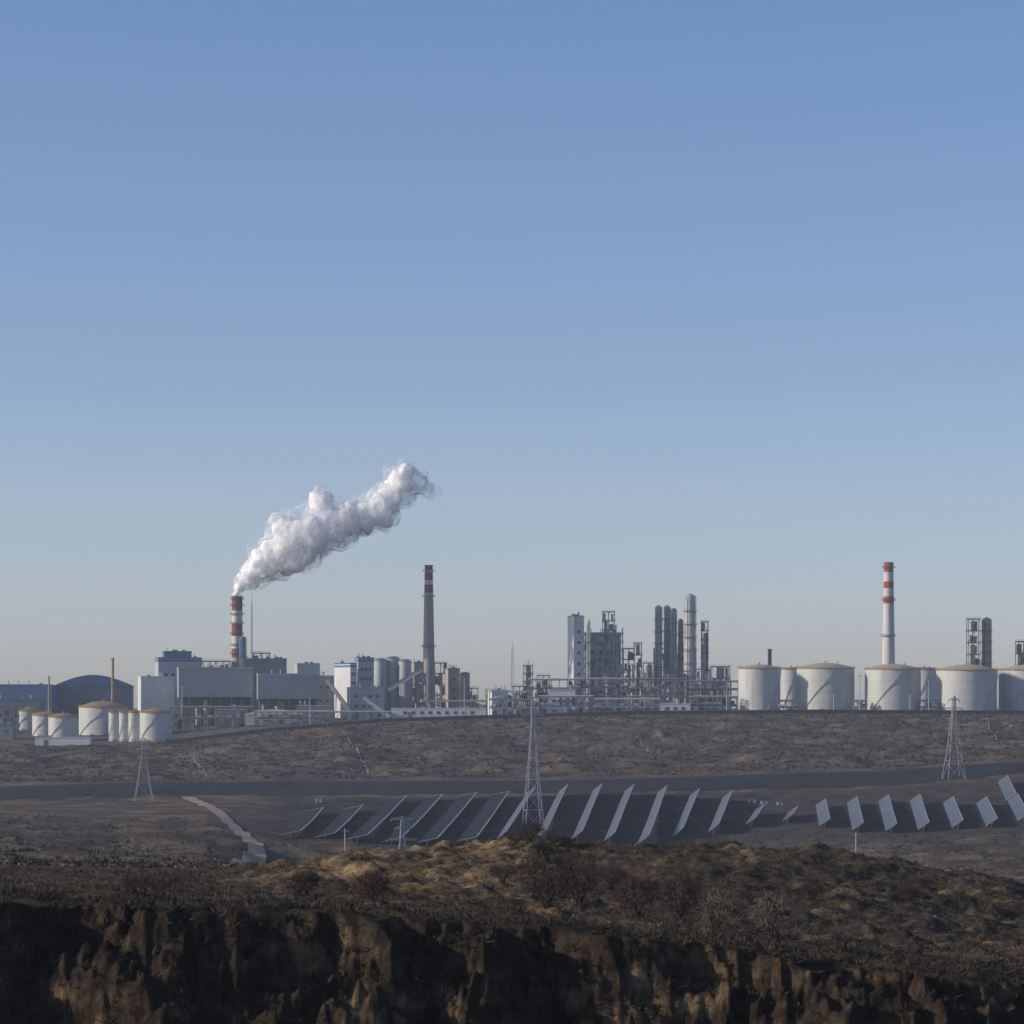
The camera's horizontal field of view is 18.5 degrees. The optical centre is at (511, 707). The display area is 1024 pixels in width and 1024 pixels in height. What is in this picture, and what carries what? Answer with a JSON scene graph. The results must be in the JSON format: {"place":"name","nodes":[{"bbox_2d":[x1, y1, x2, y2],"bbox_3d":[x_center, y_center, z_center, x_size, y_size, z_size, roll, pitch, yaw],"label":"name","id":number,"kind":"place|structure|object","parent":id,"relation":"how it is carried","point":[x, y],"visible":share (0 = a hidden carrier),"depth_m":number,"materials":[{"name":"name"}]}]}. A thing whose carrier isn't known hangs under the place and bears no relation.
{"place":"outdoors","nodes":[
{"label":"outdoors","id":0,"kind":"place"},
{"bbox_2d":[182,797,265,863],"bbox_3d":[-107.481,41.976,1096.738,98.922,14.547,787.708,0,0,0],"label":"path","id":1,"kind":"structure","parent":0,"point":[256,850],"depth_m":1089.43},
{"bbox_2d":[0,708,1023,1023],"bbox_3d":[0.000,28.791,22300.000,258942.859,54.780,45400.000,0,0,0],"label":"ground","id":2,"kind":"structure","parent":0,"point":[520,992],"depth_m":294.61,"materials":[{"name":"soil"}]},
{"bbox_2d":[0,695,45,723],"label":"warehouse","id":3,"kind":"structure","parent":2,"relation":"on","point":[23,702],"depth_m":2367.00,"materials":[{"name":"grey metal"}]},
{"bbox_2d":[15,706,41,729],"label":"storage tank","id":4,"kind":"object","parent":2,"relation":"on","point":[25,718],"visible":0.73,"depth_m":2321.08,"materials":[{"name":"metal"}]},
{"bbox_2d":[0,681,58,713],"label":"warehouse","id":5,"kind":"structure","parent":2,"relation":"on","point":[19,691],"depth_m":2430.00,"materials":[{"name":"grey metal"}]},
{"bbox_2d":[31,710,57,735],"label":"storage tank","id":6,"kind":"object","parent":2,"relation":"on","point":[39,723],"visible":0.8,"depth_m":2231.24,"materials":[{"name":"metal"}]},
{"bbox_2d":[34,735,91,745],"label":"shed","id":7,"kind":"structure","parent":2,"relation":"on","point":[48,740],"depth_m":2115.00,"materials":[{"name":"grey metal"}]},
{"bbox_2d":[48,711,78,736],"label":"storage tank","id":8,"kind":"object","parent":2,"relation":"on","point":[62,724],"visible":0.88,"depth_m":2161.42,"materials":[{"name":"metal"}]},
{"bbox_2d":[56,675,133,720],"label":"warehouse","id":9,"kind":"structure","parent":2,"relation":"on","point":[75,692],"depth_m":2469.71,"materials":[{"name":"grey metal"}]},
{"bbox_2d":[78,699,127,734],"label":"storage tank","id":10,"kind":"object","parent":2,"relation":"on","point":[93,718],"visible":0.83,"depth_m":2219.33,"materials":[{"name":"metal"}]},
{"bbox_2d":[108,709,120,740],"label":"storage tank","id":11,"kind":"object","parent":2,"relation":"on","point":[113,719],"visible":1,"depth_m":2161.32,"materials":[{"name":"metal"}]},
{"bbox_2d":[128,709,140,741],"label":"storage tank","id":12,"kind":"object","parent":2,"relation":"on","point":[133,725],"visible":1,"depth_m":2151.06,"materials":[{"name":"metal"}]},
{"bbox_2d":[134,738,153,801],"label":"power pylon","id":13,"kind":"object","parent":2,"relation":"on","point":[146,763],"visible":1,"depth_m":1466.01,"materials":[{"name":"metal"}]},
{"bbox_2d":[137,673,174,724],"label":"factory building","id":14,"kind":"structure","parent":2,"relation":"on","point":[157,692],"depth_m":2317.70,"materials":[{"name":"metal"}]},
{"bbox_2d":[139,706,172,741],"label":"storage tank","id":15,"kind":"object","parent":2,"relation":"on","point":[155,724],"visible":0.98,"depth_m":2140.54,"materials":[{"name":"metal"}]},
{"bbox_2d":[135,870,186,891],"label":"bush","id":16,"kind":"object","parent":2,"relation":"on","point":[169,882],"visible":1,"depth_m":238.21,"materials":[{"name":"brown plant"}]},
{"bbox_2d":[155,654,201,720],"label":"factory building","id":17,"kind":"structure","parent":2,"relation":"on","point":[166,666],"depth_m":2386.63,"materials":[{"name":"metal"}]},
{"bbox_2d":[170,706,253,729],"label":"pipe rack","id":18,"kind":"object","parent":2,"relation":"on","point":[232,722],"visible":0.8,"depth_m":2236.93,"materials":[{"name":"grey metal"}]},
{"bbox_2d":[177,663,252,724],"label":"factory building","id":19,"kind":"structure","parent":2,"relation":"on","point":[218,686],"depth_m":2284.53,"materials":[{"name":"metal"}]},
{"bbox_2d":[230,596,243,666],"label":"chimney","id":20,"kind":"object","parent":2,"relation":"on","point":[237,632],"visible":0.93,"depth_m":2396.25,"materials":[{"name":"concrete"}]},
{"bbox_2d":[233,463,416,595],"bbox_3d":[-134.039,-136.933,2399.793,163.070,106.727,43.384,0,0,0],"label":"steam plume","id":21,"kind":"object","parent":20,"relation":"attached to","point":[292,546],"visible":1,"depth_m":2391.36,"materials":[{"name":"white"}]},
{"bbox_2d":[242,655,286,711],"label":"factory building","id":22,"kind":"structure","parent":2,"relation":"on","point":[275,664],"depth_m":2379.85,"materials":[{"name":"grey metal"}]},
{"bbox_2d":[244,709,303,724],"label":"shed","id":23,"kind":"structure","parent":2,"relation":"on","point":[249,718],"depth_m":2207.00,"materials":[{"name":"grey metal"}]},
{"bbox_2d":[255,670,319,709],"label":"factory building","id":24,"kind":"structure","parent":2,"relation":"on","point":[284,691],"depth_m":2276.02,"materials":[{"name":"grey metal"}]},
{"bbox_2d":[254,710,334,724],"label":"pipe rack","id":25,"kind":"object","parent":2,"relation":"on","point":[291,716],"visible":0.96,"depth_m":2197.36,"materials":[{"name":"grey metal"}]},
{"bbox_2d":[280,807,323,838],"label":"solar array","id":26,"kind":"object","parent":2,"relation":"on","point":[304,820],"visible":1,"depth_m":1301.22,"materials":[{"name":"grey glass"}]},
{"bbox_2d":[289,868,321,895],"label":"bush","id":27,"kind":"object","parent":2,"relation":"on","point":[300,878],"visible":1,"depth_m":247.94,"materials":[{"name":"brown plant"}]},
{"bbox_2d":[296,701,330,721],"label":"factory building","id":28,"kind":"structure","parent":2,"relation":"on","point":[301,706],"depth_m":2255.50,"materials":[{"name":"grey metal"}]},
{"bbox_2d":[316,671,333,716],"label":"factory building","id":29,"kind":"structure","parent":2,"relation":"on","point":[324,692],"depth_m":2341.00,"materials":[{"name":"metal"}]},
{"bbox_2d":[314,805,362,839],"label":"solar array","id":30,"kind":"object","parent":2,"relation":"on","point":[343,818],"visible":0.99,"depth_m":1302.56,"materials":[{"name":"grey glass"}]},
{"bbox_2d":[334,659,356,717],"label":"factory building","id":31,"kind":"structure","parent":2,"relation":"on","point":[345,675],"depth_m":2327.06,"materials":[{"name":"metal"}]},
{"bbox_2d":[354,654,373,686],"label":"factory building","id":32,"kind":"structure","parent":2,"relation":"on","point":[365,671],"depth_m":2339.22,"materials":[{"name":"metal"}]},
{"bbox_2d":[347,683,384,718],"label":"factory building","id":33,"kind":"structure","parent":2,"relation":"on","point":[357,702],"depth_m":2282.94,"materials":[{"name":"metal"}]},
{"bbox_2d":[353,869,393,901],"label":"shrub","id":34,"kind":"object","parent":2,"relation":"on","point":[375,883],"visible":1,"depth_m":222.72,"materials":[{"name":"brown plant"}]},
{"bbox_2d":[347,795,406,839],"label":"solar array","id":35,"kind":"object","parent":2,"relation":"on","point":[379,816],"visible":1,"depth_m":1318.91,"materials":[{"name":"grey glass"}]},
{"bbox_2d":[374,658,387,716],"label":"silo","id":36,"kind":"object","parent":2,"relation":"on","point":[380,671],"visible":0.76,"depth_m":2375.85,"materials":[{"name":"grey metal"}]},
{"bbox_2d":[386,656,399,716],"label":"silo","id":37,"kind":"object","parent":2,"relation":"on","point":[392,670],"visible":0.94,"depth_m":2380.35,"materials":[{"name":"grey metal"}]},
{"bbox_2d":[397,659,411,707],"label":"silo","id":38,"kind":"object","parent":2,"relation":"on","point":[403,668],"visible":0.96,"depth_m":2375.73,"materials":[{"name":"grey metal"}]},
{"bbox_2d":[381,794,442,842],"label":"solar array","id":39,"kind":"object","parent":2,"relation":"on","point":[421,810],"visible":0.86,"depth_m":1339.58,"materials":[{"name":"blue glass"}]},
{"bbox_2d":[410,672,426,707],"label":"process tower","id":40,"kind":"structure","parent":2,"relation":"on","point":[413,693],"depth_m":2365.88,"materials":[{"name":"grey metal"}]},
{"bbox_2d":[421,565,435,707],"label":"chimney","id":41,"kind":"object","parent":2,"relation":"on","point":[428,649],"visible":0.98,"depth_m":2416.59,"materials":[{"name":"concrete"}]},
{"bbox_2d":[391,704,485,717],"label":"shed","id":42,"kind":"structure","parent":2,"relation":"on","point":[422,711],"depth_m":2224.00,"materials":[{"name":"metal"}]},
{"bbox_2d":[435,661,446,707],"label":"process tower","id":43,"kind":"structure","parent":2,"relation":"on","point":[439,678],"depth_m":2446.36,"materials":[{"name":"metal"}]},
{"bbox_2d":[418,792,476,842],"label":"solar array","id":44,"kind":"object","parent":2,"relation":"on","point":[447,818],"visible":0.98,"depth_m":1322.65,"materials":[{"name":"grey glass"}]},
{"bbox_2d":[444,664,459,707],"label":"factory building","id":45,"kind":"structure","parent":2,"relation":"on","point":[452,683],"depth_m":2433.40,"materials":[{"name":"concrete"}]},
{"bbox_2d":[456,791,508,842],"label":"solar array","id":46,"kind":"object","parent":2,"relation":"on","point":[478,824],"visible":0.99,"depth_m":1329.44,"materials":[{"name":"grey glass"}]},
{"bbox_2d":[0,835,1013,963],"bbox_3d":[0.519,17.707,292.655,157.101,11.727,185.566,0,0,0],"label":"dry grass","id":47,"kind":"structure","parent":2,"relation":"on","point":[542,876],"depth_m":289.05,"materials":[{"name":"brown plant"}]},
{"bbox_2d":[489,691,530,714],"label":"pipe rack","id":48,"kind":"object","parent":2,"relation":"on","point":[502,699],"visible":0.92,"depth_m":2247.28,"materials":[{"name":"grey metal"}]},
{"bbox_2d":[0,834,1023,1023],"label":"scrub","id":49,"kind":"object","parent":2,"relation":"on","point":[486,920],"visible":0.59,"depth_m":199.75,"materials":[{"name":"brown plant"}]},
{"bbox_2d":[0,712,1023,781],"bbox_3d":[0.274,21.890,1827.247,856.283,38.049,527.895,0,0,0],"label":"slope scrub","id":50,"kind":"object","parent":2,"relation":"on","point":[505,770],"visible":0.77,"depth_m":1786.55,"materials":[{"name":"brown plant"}]},
{"bbox_2d":[0,814,1023,879],"bbox_3d":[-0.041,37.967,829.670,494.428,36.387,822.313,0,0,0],"label":"valley scrub","id":51,"kind":"object","parent":2,"relation":"on","point":[33,860],"visible":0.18,"depth_m":745.02,"materials":[{"name":"brown plant"}]},
{"bbox_2d":[521,699,544,828],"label":"power pylon","id":52,"kind":"object","parent":2,"relation":"on","point":[532,702],"visible":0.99,"depth_m":1295.98,"materials":[{"name":"metal"}]},
{"bbox_2d":[507,848,580,908],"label":"shrub","id":53,"kind":"object","parent":2,"relation":"on","point":[558,861],"visible":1,"depth_m":235.58,"materials":[{"name":"brown plant"}]},
{"bbox_2d":[527,678,575,713],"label":"pipe rack","id":54,"kind":"object","parent":2,"relation":"on","point":[543,687],"visible":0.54,"depth_m":2297.75,"materials":[{"name":"grey metal"}]},
{"bbox_2d":[548,685,574,712],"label":"factory building","id":55,"kind":"structure","parent":2,"relation":"on","point":[559,691],"depth_m":2255.00,"materials":[{"name":"metal"}]},
{"bbox_2d":[538,695,593,712],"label":"pipe rack","id":56,"kind":"object","parent":2,"relation":"on","point":[574,700],"visible":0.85,"depth_m":2197.75,"materials":[{"name":"grey metal"}]},
{"bbox_2d":[567,612,583,711],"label":"factory building","id":57,"kind":"structure","parent":2,"relation":"on","point":[575,645],"depth_m":2414.36,"materials":[{"name":"grey metal"}]},
{"bbox_2d":[553,859,605,906],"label":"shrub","id":58,"kind":"object","parent":2,"relation":"on","point":[588,877],"visible":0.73,"depth_m":257.80,"materials":[{"name":"brown plant"}]},
{"bbox_2d":[572,784,601,838],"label":"solar array","id":59,"kind":"object","parent":2,"relation":"on","point":[585,814],"visible":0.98,"depth_m":1342.47,"materials":[{"name":"grey glass"}]},
{"bbox_2d":[166,709,1023,742],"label":"perimeter wall","id":60,"kind":"structure","parent":2,"relation":"on","point":[637,712],"depth_m":2111.85,"materials":[{"name":"metal"}]},
{"bbox_2d":[574,677,628,711],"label":"pipe rack","id":61,"kind":"object","parent":2,"relation":"on","point":[583,685],"visible":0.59,"depth_m":2308.00,"materials":[{"name":"grey metal"}]},
{"bbox_2d":[584,629,620,711],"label":"factory building","id":62,"kind":"structure","parent":2,"relation":"on","point":[594,635],"depth_m":2443.29,"materials":[{"name":"grey metal"}]},
{"bbox_2d":[584,624,623,711],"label":"process tower","id":63,"kind":"structure","parent":2,"relation":"on","point":[595,648],"depth_m":2423.88,"materials":[{"name":"metal"}]},
{"bbox_2d":[602,610,615,710],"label":"process tower","id":64,"kind":"structure","parent":2,"relation":"on","point":[607,627],"depth_m":2433.20,"materials":[{"name":"metal"}]},
{"bbox_2d":[602,670,629,710],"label":"process tower","id":65,"kind":"structure","parent":2,"relation":"on","point":[610,691],"depth_m":2346.19,"materials":[{"name":"grey metal"}]},
{"bbox_2d":[604,784,633,841],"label":"solar array","id":66,"kind":"object","parent":2,"relation":"on","point":[618,815],"visible":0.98,"depth_m":1329.99,"materials":[{"name":"grey glass"}]},
{"bbox_2d":[594,698,659,711],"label":"pipe rack","id":67,"kind":"object","parent":2,"relation":"on","point":[608,706],"visible":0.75,"depth_m":2187.79,"materials":[{"name":"grey metal"}]},
{"bbox_2d":[623,648,634,710],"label":"process tower","id":68,"kind":"structure","parent":2,"relation":"on","point":[631,655],"depth_m":2435.62,"materials":[{"name":"metal"}]},
{"bbox_2d":[611,873,661,915],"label":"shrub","id":69,"kind":"object","parent":2,"relation":"on","point":[625,888],"visible":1,"depth_m":229.39,"materials":[{"name":"brown plant"}]},
{"bbox_2d":[642,661,654,710],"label":"process tower","id":70,"kind":"structure","parent":2,"relation":"on","point":[648,671],"depth_m":2415.65,"materials":[{"name":"grey metal"}]},
{"bbox_2d":[638,785,666,841],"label":"solar array","id":71,"kind":"object","parent":2,"relation":"on","point":[652,816],"visible":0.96,"depth_m":1312.73,"materials":[{"name":"grey glass"}]},
{"bbox_2d":[628,678,686,710],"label":"pipe rack","id":72,"kind":"object","parent":2,"relation":"on","point":[646,693],"visible":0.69,"depth_m":2298.00,"materials":[{"name":"grey metal"}]},
{"bbox_2d":[653,605,663,710],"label":"distillation column","id":73,"kind":"structure","parent":2,"relation":"on","point":[657,655],"depth_m":2427.40,"materials":[{"name":"metal"}]},
{"bbox_2d":[662,605,670,700],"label":"distillation column","id":74,"kind":"structure","parent":2,"relation":"on","point":[667,638],"depth_m":2442.48,"materials":[{"name":"metal"}]},
{"bbox_2d":[669,608,677,701],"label":"distillation column","id":75,"kind":"structure","parent":2,"relation":"on","point":[673,655],"depth_m":2427.80,"materials":[{"name":"metal"}]},
{"bbox_2d":[663,669,688,702],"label":"process tower","id":76,"kind":"structure","parent":2,"relation":"on","point":[674,700],"depth_m":2345.88,"materials":[{"name":"grey metal"}]},
{"bbox_2d":[657,870,703,920],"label":"shrub","id":77,"kind":"object","parent":2,"relation":"on","point":[684,905],"visible":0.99,"depth_m":244.31,"materials":[{"name":"brown plant"}]},
{"bbox_2d":[672,788,699,839],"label":"solar array","id":78,"kind":"object","parent":2,"relation":"on","point":[685,814],"visible":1,"depth_m":1328.85,"materials":[{"name":"grey glass"}]},
{"bbox_2d":[683,593,697,709],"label":"distillation column","id":79,"kind":"structure","parent":2,"relation":"on","point":[690,637],"depth_m":2420.98,"materials":[{"name":"metal"}]},
{"bbox_2d":[700,620,708,695],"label":"process tower","id":80,"kind":"structure","parent":2,"relation":"on","point":[703,658],"depth_m":2436.76,"materials":[{"name":"metal"}]},
{"bbox_2d":[687,680,737,709],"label":"pipe rack","id":81,"kind":"object","parent":2,"relation":"on","point":[697,687],"visible":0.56,"depth_m":2307.18,"materials":[{"name":"grey metal"}]},
{"bbox_2d":[689,696,736,709],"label":"pipe rack","id":82,"kind":"object","parent":2,"relation":"on","point":[721,703],"visible":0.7,"depth_m":2196.95,"materials":[{"name":"grey metal"}]},
{"bbox_2d":[699,886,732,933],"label":"bare tree","id":83,"kind":"object","parent":2,"relation":"on","point":[719,916],"visible":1,"depth_m":211.92,"materials":[{"name":"brown plant"}]},
{"bbox_2d":[710,665,729,709],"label":"process tower","id":84,"kind":"structure","parent":2,"relation":"on","point":[719,673],"depth_m":2434.42,"materials":[{"name":"grey metal"}]},
{"bbox_2d":[737,662,780,709],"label":"storage tank","id":85,"kind":"object","parent":2,"relation":"on","point":[758,686],"visible":0.93,"depth_m":2197.45,"materials":[{"name":"metal"}]},
{"bbox_2d":[747,888,790,938],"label":"bush","id":86,"kind":"object","parent":2,"relation":"on","point":[769,923],"visible":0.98,"depth_m":216.16,"materials":[{"name":"brown plant"}]},
{"bbox_2d":[780,665,796,709],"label":"storage tank","id":87,"kind":"object","parent":2,"relation":"on","point":[788,691],"visible":0.69,"depth_m":2372.51,"materials":[{"name":"metal"}]},
{"bbox_2d":[796,661,854,709],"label":"storage tank","id":88,"kind":"object","parent":2,"relation":"on","point":[818,684],"visible":0.91,"depth_m":2197.85,"materials":[{"name":"metal"}]},
{"bbox_2d":[847,796,863,829],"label":"solar array","id":89,"kind":"object","parent":2,"relation":"on","point":[855,814],"visible":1,"depth_m":1315.29,"materials":[{"name":"grey glass"}]},
{"bbox_2d":[879,795,896,830],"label":"solar array","id":90,"kind":"object","parent":2,"relation":"on","point":[888,814],"visible":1,"depth_m":1309.81,"materials":[{"name":"grey glass"}]},
{"bbox_2d":[881,562,895,664],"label":"chimney","id":91,"kind":"object","parent":2,"relation":"on","point":[888,650],"visible":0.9,"depth_m":2416.40,"materials":[{"name":"white paint"}]},
{"bbox_2d":[864,662,921,709],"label":"storage tank","id":92,"kind":"object","parent":2,"relation":"on","point":[892,686],"visible":0.93,"depth_m":2188.43,"materials":[{"name":"metal"}]},
{"bbox_2d":[910,794,928,831],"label":"solar array","id":93,"kind":"object","parent":2,"relation":"on","point":[919,812],"visible":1,"depth_m":1306.76,"materials":[{"name":"grey glass"}]},
{"bbox_2d":[919,665,936,709],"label":"storage tank","id":94,"kind":"object","parent":2,"relation":"on","point":[929,672],"visible":0.61,"depth_m":2381.73,"materials":[{"name":"metal"}]},
{"bbox_2d":[943,796,963,829],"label":"solar array","id":95,"kind":"object","parent":2,"relation":"on","point":[955,817],"visible":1,"depth_m":1301.20,"materials":[{"name":"grey glass"}]},
{"bbox_2d":[942,695,965,780],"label":"power pylon","id":96,"kind":"object","parent":2,"relation":"on","point":[954,715],"visible":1,"depth_m":1500.01,"materials":[{"name":"metal"}]},
{"bbox_2d":[935,663,997,709],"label":"storage tank","id":97,"kind":"object","parent":2,"relation":"on","point":[971,687],"visible":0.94,"depth_m":2182.29,"materials":[{"name":"metal"}]},
{"bbox_2d":[965,617,980,664],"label":"process tower","id":98,"kind":"structure","parent":2,"relation":"on","point":[974,660],"depth_m":2426.39,"materials":[{"name":"grey metal"}]},
{"bbox_2d":[980,617,992,667],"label":"distillation column","id":99,"kind":"structure","parent":2,"relation":"on","point":[986,642],"depth_m":2431.66,"materials":[{"name":"metal"}]},
{"bbox_2d":[976,796,997,827],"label":"solar array","id":100,"kind":"object","parent":2,"relation":"on","point":[987,812],"visible":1,"depth_m":1298.21,"materials":[{"name":"grey glass"}]},
{"bbox_2d":[998,665,1023,709],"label":"storage tank","id":101,"kind":"object","parent":2,"relation":"on","point":[1011,687],"visible":0.88,"depth_m":2200.43,"materials":[{"name":"metal"}]},
{"bbox_2d":[0,762,1023,799],"bbox_3d":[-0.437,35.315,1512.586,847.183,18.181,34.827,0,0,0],"label":"embankment","id":102,"kind":"structure","parent":0,"point":[829,779],"depth_m":1513.55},
{"bbox_2d":[0,761,1023,786],"bbox_3d":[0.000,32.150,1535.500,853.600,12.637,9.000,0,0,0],"label":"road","id":103,"kind":"structure","parent":0,"point":[517,780],"depth_m":1535.98,"materials":[{"name":"grey asphalt"}]},
{"bbox_2d":[0,0,1023,707],"label":"sky","id":104,"kind":"structure","parent":0,"point":[649,304],"materials":[{"name":"blue"}]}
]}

